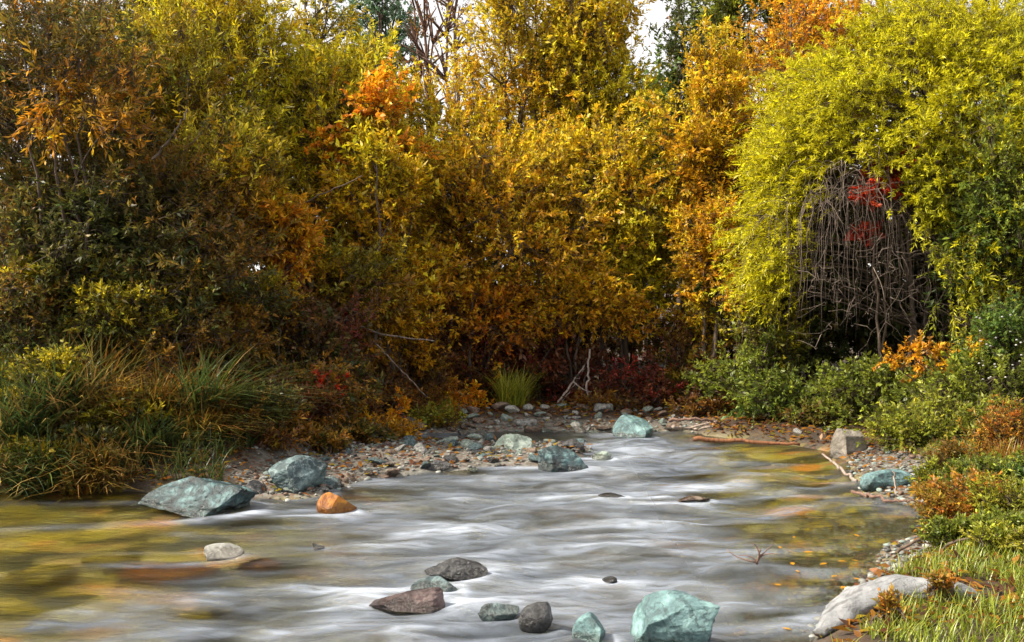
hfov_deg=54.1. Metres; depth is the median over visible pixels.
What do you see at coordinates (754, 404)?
leafy bush
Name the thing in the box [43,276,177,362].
bank weed
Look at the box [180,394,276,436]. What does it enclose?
bank weed
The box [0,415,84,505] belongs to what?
grass tuft
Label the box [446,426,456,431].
cobble
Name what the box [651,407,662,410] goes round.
cobble
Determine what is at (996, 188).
green tree
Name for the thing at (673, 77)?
woodland tree
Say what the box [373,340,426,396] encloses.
dead stick
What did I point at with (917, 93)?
olive tree
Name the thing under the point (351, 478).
rock
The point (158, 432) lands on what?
grass tuft
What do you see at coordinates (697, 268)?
golden shrub
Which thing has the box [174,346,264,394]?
bank weed
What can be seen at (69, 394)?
grass tuft
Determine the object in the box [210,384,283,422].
bank weed
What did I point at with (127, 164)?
woodland tree
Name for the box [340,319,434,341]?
dead stick
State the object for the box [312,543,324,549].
rock
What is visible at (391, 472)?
cobble
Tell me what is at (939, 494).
orange weed
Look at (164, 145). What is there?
dead stick
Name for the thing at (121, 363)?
grass tuft
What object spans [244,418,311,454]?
bank weed
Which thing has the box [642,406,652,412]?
cobble
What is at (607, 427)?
cobble
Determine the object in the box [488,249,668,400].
amber shrub
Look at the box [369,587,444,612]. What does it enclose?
rock
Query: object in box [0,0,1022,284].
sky
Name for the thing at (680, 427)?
fallen branch
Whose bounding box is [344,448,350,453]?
cobble
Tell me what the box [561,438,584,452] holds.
rock
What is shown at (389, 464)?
cobble
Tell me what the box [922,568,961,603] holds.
orange weed
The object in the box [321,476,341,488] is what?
cobble
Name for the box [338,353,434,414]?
bank weed
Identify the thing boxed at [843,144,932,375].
red vine
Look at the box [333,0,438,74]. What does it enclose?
distant tree
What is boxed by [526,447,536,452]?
cobble
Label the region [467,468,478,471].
cobble
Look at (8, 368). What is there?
grass tuft
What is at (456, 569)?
rock
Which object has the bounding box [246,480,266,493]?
rock
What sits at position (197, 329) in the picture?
bank weed
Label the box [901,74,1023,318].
woodland tree
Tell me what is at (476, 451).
cobble
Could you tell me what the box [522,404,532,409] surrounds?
cobble
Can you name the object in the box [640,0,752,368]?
dark tree
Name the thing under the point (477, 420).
cobble
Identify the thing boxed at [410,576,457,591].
rock
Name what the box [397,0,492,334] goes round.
bare tree
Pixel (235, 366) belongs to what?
grass tuft
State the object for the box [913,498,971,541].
orange weed
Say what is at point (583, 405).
cobble
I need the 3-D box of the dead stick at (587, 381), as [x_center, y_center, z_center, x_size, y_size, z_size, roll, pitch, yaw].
[0.921,0.776,12.173,0.077,0.874,0.142,0,2,0]
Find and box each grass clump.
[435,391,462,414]
[474,361,549,407]
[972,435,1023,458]
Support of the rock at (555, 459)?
on the ground at (256, 461)
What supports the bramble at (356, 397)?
on the ground at (256, 461)
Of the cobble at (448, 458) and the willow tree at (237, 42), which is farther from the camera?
the willow tree at (237, 42)
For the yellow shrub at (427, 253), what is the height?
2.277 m
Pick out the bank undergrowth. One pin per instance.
(196, 452)
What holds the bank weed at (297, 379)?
on the ground at (256, 461)
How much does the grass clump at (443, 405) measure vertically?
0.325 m
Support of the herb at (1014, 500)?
on the ground at (256, 461)
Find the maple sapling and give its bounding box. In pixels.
[294,46,445,381]
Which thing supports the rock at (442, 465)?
on the ground at (256, 461)
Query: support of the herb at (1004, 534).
on the ground at (256, 461)
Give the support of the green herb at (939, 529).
on the ground at (256, 461)
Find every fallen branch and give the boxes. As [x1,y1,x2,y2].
[668,417,730,426]
[671,421,716,430]
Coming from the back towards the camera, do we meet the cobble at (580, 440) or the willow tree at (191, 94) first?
the willow tree at (191, 94)
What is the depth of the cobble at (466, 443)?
9.63 m
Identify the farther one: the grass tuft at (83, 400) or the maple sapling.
the maple sapling
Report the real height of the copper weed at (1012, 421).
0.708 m
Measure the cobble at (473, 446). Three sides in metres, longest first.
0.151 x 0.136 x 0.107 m
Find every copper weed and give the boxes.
[918,437,974,467]
[952,392,1023,458]
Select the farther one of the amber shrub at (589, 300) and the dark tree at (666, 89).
the dark tree at (666, 89)
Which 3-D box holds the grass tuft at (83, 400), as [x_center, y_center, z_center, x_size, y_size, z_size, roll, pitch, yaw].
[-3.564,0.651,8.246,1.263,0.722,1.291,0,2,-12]
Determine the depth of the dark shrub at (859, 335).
11.97 m
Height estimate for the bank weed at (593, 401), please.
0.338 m
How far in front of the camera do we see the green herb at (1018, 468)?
6.88 m
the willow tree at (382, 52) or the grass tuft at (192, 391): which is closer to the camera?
the grass tuft at (192, 391)
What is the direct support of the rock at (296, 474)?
on the ground at (256, 461)
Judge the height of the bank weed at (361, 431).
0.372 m
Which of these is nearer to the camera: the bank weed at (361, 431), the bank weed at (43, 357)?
the bank weed at (43, 357)
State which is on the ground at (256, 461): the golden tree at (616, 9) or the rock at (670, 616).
the golden tree at (616, 9)
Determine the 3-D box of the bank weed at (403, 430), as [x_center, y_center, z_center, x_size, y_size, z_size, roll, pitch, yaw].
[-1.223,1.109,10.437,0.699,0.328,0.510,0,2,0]
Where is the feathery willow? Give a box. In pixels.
[699,0,1023,383]
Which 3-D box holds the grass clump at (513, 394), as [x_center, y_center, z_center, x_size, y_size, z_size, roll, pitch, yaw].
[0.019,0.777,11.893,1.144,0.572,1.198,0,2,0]
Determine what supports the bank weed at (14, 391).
on the ground at (256, 461)
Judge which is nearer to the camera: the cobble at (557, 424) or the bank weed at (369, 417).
the bank weed at (369, 417)
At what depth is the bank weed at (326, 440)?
9.19 m
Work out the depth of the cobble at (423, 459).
8.94 m
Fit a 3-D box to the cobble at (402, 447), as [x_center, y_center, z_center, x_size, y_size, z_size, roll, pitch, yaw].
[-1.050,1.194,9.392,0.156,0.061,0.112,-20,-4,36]
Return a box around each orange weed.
[870,582,909,625]
[904,462,1014,524]
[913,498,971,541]
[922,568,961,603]
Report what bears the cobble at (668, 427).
on the ground at (256, 461)
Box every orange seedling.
[381,386,412,423]
[440,375,494,409]
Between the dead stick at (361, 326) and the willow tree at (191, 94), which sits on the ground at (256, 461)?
the willow tree at (191, 94)
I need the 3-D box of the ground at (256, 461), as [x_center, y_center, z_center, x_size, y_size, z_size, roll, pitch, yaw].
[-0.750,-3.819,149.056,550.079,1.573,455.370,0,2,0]
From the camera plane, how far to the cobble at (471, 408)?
11.78 m
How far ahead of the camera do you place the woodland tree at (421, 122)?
16.63 m
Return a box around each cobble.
[319,486,328,491]
[321,457,329,460]
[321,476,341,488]
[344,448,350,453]
[363,470,372,475]
[367,457,385,464]
[382,441,391,446]
[384,449,395,453]
[384,462,394,466]
[385,469,398,476]
[395,444,406,450]
[402,435,417,439]
[402,438,416,446]
[411,421,426,431]
[412,458,429,461]
[413,442,427,452]
[421,461,430,468]
[442,436,458,441]
[443,455,457,462]
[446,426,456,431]
[449,439,457,445]
[458,429,469,434]
[460,439,472,447]
[466,406,479,410]
[466,413,479,418]
[466,433,483,440]
[467,423,477,428]
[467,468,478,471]
[469,442,483,450]
[471,450,481,453]
[472,417,485,423]
[474,429,485,434]
[483,446,494,451]
[484,433,496,441]
[486,457,498,462]
[491,402,509,409]
[500,413,512,420]
[504,405,519,412]
[513,418,536,426]
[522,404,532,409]
[524,426,541,432]
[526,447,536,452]
[528,454,537,461]
[533,411,545,416]
[540,404,549,407]
[543,438,557,442]
[550,402,567,406]
[554,422,563,426]
[570,422,585,432]
[577,403,591,409]
[577,438,584,445]
[593,403,613,411]
[593,412,601,418]
[595,425,611,429]
[620,409,632,414]
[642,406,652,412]
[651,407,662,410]
[658,410,667,415]
[658,418,664,423]
[665,423,679,430]
[793,428,802,433]
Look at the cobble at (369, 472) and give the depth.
8.43 m
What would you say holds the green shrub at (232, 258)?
on the ground at (256, 461)
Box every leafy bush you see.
[680,311,828,413]
[713,279,830,384]
[721,357,855,427]
[807,351,948,432]
[842,379,1020,454]
[891,332,1023,422]
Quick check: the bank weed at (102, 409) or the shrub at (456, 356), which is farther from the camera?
the shrub at (456, 356)
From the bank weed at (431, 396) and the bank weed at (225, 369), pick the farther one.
the bank weed at (431, 396)
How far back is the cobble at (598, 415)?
11.61 m
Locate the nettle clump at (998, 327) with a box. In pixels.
[945,286,1023,391]
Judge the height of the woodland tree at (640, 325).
4.678 m
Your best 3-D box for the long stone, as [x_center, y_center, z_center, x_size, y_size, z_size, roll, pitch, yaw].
[1.747,1.307,4.700,0.883,0.193,0.293,-1,2,-15]
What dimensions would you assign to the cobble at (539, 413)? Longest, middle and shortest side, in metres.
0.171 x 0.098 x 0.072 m
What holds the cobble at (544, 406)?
on the ground at (256, 461)
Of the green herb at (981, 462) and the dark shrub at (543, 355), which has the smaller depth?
the green herb at (981, 462)
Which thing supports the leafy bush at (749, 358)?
on the ground at (256, 461)
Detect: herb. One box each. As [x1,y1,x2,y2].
[895,507,990,553]
[903,454,957,496]
[930,452,1017,494]
[937,519,1023,553]
[964,464,1023,514]
[976,503,1023,526]
[983,445,1023,466]
[990,458,1023,486]
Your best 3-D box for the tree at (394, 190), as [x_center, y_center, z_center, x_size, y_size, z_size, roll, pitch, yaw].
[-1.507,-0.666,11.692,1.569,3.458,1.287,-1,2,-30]
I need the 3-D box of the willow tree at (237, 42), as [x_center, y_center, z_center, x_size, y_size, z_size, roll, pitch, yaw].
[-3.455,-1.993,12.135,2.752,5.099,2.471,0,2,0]
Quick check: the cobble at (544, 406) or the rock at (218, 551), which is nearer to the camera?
the rock at (218, 551)
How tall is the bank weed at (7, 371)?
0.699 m
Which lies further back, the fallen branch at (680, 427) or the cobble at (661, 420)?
the cobble at (661, 420)
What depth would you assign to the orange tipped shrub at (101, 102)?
9.48 m
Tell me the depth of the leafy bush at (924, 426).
9.12 m
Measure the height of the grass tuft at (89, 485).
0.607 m
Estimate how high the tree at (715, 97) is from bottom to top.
5.004 m
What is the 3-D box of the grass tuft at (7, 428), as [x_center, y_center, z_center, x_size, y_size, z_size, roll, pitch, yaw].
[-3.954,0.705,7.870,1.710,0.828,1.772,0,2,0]
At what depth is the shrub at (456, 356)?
12.25 m
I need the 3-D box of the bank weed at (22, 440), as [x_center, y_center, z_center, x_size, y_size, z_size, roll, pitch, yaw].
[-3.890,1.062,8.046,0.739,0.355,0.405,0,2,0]
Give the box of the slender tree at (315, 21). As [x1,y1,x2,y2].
[276,0,370,218]
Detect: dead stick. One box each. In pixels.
[151,109,187,159]
[296,175,362,206]
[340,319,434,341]
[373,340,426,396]
[555,362,591,406]
[585,349,590,395]
[822,453,857,481]
[891,471,897,497]
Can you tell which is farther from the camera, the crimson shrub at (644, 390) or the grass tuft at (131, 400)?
the crimson shrub at (644, 390)
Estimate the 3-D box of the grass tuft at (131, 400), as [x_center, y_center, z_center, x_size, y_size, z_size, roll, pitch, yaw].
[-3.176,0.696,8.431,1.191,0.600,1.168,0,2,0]
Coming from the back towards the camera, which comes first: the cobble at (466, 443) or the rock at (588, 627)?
the cobble at (466, 443)
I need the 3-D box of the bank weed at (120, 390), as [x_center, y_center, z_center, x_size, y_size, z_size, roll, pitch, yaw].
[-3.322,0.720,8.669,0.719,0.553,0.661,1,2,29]
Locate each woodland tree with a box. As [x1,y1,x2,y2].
[0,8,119,269]
[46,77,265,314]
[200,87,444,306]
[406,88,549,285]
[504,167,738,365]
[656,68,875,365]
[800,65,1018,372]
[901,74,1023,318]
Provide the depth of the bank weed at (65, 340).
9.11 m
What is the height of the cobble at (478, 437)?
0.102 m
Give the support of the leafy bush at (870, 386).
on the ground at (256, 461)
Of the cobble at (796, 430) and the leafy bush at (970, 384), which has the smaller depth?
the leafy bush at (970, 384)
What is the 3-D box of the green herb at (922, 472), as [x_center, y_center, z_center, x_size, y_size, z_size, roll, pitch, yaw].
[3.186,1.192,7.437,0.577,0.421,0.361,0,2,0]
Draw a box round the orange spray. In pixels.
[872,330,987,391]
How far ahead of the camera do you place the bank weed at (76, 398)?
8.53 m
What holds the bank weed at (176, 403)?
on the ground at (256, 461)
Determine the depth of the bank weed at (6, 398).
8.38 m
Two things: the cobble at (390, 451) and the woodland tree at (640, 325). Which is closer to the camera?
the cobble at (390, 451)
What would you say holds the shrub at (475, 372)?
on the ground at (256, 461)
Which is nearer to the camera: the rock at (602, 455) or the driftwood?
the driftwood
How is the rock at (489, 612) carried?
in the stream water
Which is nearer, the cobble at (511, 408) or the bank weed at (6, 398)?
the bank weed at (6, 398)
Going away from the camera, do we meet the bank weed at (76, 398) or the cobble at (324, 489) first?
the cobble at (324, 489)
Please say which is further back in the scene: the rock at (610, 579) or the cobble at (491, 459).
the cobble at (491, 459)
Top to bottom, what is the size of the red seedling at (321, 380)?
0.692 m
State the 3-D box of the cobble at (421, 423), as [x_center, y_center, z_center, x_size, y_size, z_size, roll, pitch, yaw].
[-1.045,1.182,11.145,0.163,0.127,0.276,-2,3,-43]
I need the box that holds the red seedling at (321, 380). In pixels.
[302,365,349,421]
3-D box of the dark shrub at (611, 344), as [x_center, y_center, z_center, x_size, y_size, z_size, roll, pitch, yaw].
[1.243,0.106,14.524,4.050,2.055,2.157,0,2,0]
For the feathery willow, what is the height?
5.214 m
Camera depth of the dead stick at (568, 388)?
12.09 m
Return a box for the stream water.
[0,431,922,641]
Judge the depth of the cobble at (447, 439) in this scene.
10.02 m
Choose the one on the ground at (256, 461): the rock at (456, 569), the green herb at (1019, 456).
the green herb at (1019, 456)
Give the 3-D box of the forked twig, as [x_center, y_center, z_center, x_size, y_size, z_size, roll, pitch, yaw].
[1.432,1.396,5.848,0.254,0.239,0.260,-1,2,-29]
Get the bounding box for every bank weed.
[0,244,127,361]
[0,277,103,361]
[0,339,90,400]
[0,347,41,387]
[0,383,23,405]
[0,390,58,437]
[0,433,67,465]
[5,378,104,433]
[14,325,140,381]
[41,420,135,461]
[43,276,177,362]
[64,387,174,441]
[78,374,173,431]
[89,331,202,390]
[106,262,219,361]
[115,290,236,373]
[141,380,230,428]
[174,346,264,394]
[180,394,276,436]
[184,291,287,375]
[208,262,313,368]
[209,364,295,399]
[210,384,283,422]
[231,377,315,430]
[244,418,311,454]
[257,374,333,421]
[266,366,315,387]
[289,378,351,431]
[291,419,357,453]
[329,412,401,443]
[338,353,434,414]
[338,385,376,424]
[342,372,403,422]
[363,411,428,438]
[374,382,448,414]
[393,345,465,404]
[405,400,468,427]
[561,387,650,409]
[662,383,738,416]
[777,393,862,425]
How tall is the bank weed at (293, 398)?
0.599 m
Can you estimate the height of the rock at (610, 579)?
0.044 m
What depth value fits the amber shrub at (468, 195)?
12.40 m
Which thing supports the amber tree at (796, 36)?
on the ground at (256, 461)
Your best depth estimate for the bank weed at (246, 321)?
9.75 m
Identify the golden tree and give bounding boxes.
[430,0,648,344]
[501,0,675,383]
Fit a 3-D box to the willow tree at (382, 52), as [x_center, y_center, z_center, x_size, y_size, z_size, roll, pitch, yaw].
[-2.172,-1.552,13.048,2.548,4.735,2.171,0,2,0]
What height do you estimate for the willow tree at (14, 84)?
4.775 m
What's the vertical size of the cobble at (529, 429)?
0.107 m
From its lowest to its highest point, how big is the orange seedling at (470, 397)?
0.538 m
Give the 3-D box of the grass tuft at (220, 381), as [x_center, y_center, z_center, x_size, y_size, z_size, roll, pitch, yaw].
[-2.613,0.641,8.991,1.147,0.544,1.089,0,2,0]
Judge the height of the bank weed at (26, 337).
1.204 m
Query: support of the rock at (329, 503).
in the stream water
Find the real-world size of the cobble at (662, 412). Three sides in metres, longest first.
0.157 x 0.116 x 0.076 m
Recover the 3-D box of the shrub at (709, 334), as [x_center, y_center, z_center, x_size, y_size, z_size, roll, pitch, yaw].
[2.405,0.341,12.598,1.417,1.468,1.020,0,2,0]
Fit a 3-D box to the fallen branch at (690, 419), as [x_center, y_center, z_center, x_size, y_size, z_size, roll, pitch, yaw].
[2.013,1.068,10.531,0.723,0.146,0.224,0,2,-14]
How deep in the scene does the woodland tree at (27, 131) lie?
15.96 m
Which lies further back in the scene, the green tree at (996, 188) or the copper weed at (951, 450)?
the green tree at (996, 188)
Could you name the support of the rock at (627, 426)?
in the stream water
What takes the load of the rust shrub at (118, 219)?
on the ground at (256, 461)
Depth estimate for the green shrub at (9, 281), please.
9.30 m
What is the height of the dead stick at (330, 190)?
0.438 m
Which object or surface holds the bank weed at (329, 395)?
on the ground at (256, 461)
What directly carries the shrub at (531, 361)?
on the ground at (256, 461)
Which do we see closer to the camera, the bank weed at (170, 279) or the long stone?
the long stone
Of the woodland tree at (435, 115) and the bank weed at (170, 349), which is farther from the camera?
the woodland tree at (435, 115)
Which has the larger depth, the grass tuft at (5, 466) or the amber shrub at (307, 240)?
the amber shrub at (307, 240)
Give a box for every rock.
[137,476,255,516]
[204,543,243,560]
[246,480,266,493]
[268,455,327,493]
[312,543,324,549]
[316,492,356,513]
[340,475,355,480]
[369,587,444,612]
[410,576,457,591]
[424,557,487,580]
[425,460,451,470]
[478,603,519,621]
[494,433,534,449]
[519,602,552,632]
[538,446,587,471]
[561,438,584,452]
[572,612,604,641]
[592,451,611,460]
[598,492,624,497]
[602,576,616,583]
[613,414,652,437]
[630,590,719,641]
[678,495,709,501]
[830,428,866,457]
[859,469,914,491]
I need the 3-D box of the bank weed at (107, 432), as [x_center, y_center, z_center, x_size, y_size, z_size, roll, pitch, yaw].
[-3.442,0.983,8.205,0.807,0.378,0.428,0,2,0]
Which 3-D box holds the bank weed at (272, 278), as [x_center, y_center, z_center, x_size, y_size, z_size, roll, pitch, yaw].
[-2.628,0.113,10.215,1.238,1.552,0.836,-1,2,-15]
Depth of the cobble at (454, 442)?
9.74 m
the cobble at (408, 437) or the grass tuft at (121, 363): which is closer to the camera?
the grass tuft at (121, 363)
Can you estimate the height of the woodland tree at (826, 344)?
5.270 m
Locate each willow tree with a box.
[0,0,175,333]
[22,0,299,346]
[41,0,279,361]
[100,0,342,256]
[250,16,442,374]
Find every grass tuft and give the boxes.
[0,326,172,419]
[0,337,76,377]
[0,339,73,396]
[0,358,110,444]
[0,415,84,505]
[0,425,50,485]
[2,359,135,435]
[14,420,163,506]
[48,329,208,402]
[54,326,235,386]
[61,368,199,430]
[70,422,187,494]
[99,395,230,458]
[106,356,242,420]
[145,329,352,423]
[165,391,297,442]
[176,364,267,403]
[190,338,322,391]
[209,384,309,426]
[212,354,298,386]
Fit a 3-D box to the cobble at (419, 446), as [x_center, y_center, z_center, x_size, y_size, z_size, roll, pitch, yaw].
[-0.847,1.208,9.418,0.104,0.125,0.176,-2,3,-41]
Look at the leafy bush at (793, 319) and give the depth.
11.63 m
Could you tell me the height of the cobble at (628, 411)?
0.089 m
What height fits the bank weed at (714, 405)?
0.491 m
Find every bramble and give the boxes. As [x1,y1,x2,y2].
[192,261,390,388]
[236,350,388,425]
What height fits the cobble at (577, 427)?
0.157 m
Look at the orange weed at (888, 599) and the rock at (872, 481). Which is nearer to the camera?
the orange weed at (888, 599)
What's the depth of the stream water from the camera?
6.11 m
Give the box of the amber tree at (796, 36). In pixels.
[710,0,922,384]
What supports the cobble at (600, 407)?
on the ground at (256, 461)
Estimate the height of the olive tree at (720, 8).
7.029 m
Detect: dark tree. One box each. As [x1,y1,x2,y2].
[599,32,699,365]
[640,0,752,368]
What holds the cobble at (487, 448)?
on the ground at (256, 461)
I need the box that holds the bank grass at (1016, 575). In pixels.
[830,437,1023,641]
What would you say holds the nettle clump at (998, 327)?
on the ground at (256, 461)
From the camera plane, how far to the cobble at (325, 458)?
8.81 m
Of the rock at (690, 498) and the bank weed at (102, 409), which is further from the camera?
the bank weed at (102, 409)
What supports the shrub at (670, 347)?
on the ground at (256, 461)
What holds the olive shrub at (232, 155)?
on the ground at (256, 461)
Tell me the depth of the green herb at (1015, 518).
5.70 m
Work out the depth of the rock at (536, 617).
4.69 m
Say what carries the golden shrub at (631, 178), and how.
on the ground at (256, 461)
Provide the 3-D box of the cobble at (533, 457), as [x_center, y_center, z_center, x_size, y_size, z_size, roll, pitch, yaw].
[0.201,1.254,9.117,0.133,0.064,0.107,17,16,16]
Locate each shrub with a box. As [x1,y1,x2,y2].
[0,0,170,311]
[0,89,260,364]
[0,186,132,360]
[66,204,318,365]
[114,93,317,358]
[212,173,334,373]
[240,23,446,375]
[251,227,422,383]
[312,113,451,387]
[321,221,479,385]
[344,328,631,395]
[370,105,648,392]
[395,323,481,397]
[399,267,571,398]
[403,54,520,383]
[439,323,544,401]
[477,315,584,400]
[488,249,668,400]
[515,66,692,390]
[523,338,625,402]
[535,273,734,385]
[568,350,687,408]
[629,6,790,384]
[631,318,731,404]
[645,297,755,392]
[662,180,764,401]
[669,65,1023,397]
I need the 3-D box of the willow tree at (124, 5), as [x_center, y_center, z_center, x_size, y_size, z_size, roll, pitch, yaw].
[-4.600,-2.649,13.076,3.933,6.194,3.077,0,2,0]
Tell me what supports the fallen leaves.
on the ground at (256, 461)
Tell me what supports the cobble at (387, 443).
on the ground at (256, 461)
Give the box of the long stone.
[812,574,978,637]
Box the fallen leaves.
[2,340,1023,641]
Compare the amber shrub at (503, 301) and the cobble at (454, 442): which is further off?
the amber shrub at (503, 301)
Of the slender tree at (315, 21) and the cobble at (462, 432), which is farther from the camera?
the slender tree at (315, 21)
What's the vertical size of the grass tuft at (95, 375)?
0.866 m
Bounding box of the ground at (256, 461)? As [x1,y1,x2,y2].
[0,293,1023,641]
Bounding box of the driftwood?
[851,490,916,502]
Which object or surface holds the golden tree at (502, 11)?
on the ground at (256, 461)
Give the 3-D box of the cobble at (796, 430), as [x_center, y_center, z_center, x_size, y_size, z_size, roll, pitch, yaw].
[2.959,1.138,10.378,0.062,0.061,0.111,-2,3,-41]
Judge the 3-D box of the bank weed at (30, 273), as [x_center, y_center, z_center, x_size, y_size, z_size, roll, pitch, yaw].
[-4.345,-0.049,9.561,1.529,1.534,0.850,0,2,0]
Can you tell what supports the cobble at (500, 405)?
on the ground at (256, 461)
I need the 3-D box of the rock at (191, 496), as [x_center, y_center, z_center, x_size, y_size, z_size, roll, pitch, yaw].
[-2.326,1.289,7.334,0.856,0.311,0.520,1,2,35]
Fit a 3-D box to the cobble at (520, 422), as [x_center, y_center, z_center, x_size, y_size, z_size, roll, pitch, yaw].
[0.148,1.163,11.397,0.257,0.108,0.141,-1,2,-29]
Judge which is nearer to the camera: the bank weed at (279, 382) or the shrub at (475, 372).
the bank weed at (279, 382)
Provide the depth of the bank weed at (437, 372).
11.90 m
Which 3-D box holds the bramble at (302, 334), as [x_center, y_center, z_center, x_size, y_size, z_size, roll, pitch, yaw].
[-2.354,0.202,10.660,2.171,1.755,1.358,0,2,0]
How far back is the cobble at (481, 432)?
10.98 m
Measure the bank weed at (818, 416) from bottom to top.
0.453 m
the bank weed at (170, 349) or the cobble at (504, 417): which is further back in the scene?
the cobble at (504, 417)
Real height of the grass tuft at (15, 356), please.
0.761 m
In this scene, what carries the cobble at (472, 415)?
on the ground at (256, 461)
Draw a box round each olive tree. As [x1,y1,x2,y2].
[656,0,852,372]
[768,0,1022,369]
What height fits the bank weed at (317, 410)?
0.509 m
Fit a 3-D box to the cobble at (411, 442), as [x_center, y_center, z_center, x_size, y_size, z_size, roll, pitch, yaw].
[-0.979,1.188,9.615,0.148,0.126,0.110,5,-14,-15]
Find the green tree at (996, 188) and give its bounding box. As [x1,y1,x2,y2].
[923,77,1023,396]
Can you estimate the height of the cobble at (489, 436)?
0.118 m
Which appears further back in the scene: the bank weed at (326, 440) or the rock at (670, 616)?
the bank weed at (326, 440)
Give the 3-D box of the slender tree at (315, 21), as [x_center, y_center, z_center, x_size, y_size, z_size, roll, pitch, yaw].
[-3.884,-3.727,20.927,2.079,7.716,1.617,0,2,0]
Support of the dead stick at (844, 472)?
in the stream water
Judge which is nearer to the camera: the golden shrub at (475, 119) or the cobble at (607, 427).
the cobble at (607, 427)
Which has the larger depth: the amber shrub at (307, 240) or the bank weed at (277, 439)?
the amber shrub at (307, 240)
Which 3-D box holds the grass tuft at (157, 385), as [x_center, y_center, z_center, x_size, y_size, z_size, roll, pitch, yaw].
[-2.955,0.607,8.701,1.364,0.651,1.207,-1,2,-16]
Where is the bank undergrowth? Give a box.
[0,348,316,481]
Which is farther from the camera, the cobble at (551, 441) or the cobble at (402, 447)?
the cobble at (551, 441)
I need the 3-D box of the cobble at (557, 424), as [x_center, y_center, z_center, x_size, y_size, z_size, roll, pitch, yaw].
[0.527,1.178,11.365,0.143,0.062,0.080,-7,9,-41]
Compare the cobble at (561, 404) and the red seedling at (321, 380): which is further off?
the cobble at (561, 404)
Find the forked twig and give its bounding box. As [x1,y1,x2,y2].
[726,543,777,563]
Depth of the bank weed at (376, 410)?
10.73 m
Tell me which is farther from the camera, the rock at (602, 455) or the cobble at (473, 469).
the rock at (602, 455)
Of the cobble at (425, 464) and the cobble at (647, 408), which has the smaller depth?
the cobble at (425, 464)
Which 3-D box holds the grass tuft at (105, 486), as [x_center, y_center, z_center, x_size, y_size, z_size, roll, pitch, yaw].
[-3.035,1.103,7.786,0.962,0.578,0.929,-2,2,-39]
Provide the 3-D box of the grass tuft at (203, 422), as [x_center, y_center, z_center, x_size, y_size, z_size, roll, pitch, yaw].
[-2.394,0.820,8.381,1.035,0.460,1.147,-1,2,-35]
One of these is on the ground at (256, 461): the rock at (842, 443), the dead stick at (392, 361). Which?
the rock at (842, 443)
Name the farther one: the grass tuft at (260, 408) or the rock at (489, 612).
the grass tuft at (260, 408)
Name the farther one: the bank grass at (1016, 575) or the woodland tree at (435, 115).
the woodland tree at (435, 115)
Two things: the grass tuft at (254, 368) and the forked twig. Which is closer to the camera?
the forked twig
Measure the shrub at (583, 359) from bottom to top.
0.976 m
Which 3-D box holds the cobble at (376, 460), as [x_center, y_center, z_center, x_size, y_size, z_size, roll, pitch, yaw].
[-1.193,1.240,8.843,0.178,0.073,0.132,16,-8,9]
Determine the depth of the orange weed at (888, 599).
4.38 m
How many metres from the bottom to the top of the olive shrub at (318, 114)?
4.465 m
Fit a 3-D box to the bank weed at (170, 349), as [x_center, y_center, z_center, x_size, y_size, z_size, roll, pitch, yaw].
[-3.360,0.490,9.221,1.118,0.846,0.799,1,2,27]
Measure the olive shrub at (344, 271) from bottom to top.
2.051 m
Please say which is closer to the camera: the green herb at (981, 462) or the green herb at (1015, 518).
the green herb at (1015, 518)
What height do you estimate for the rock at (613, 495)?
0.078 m

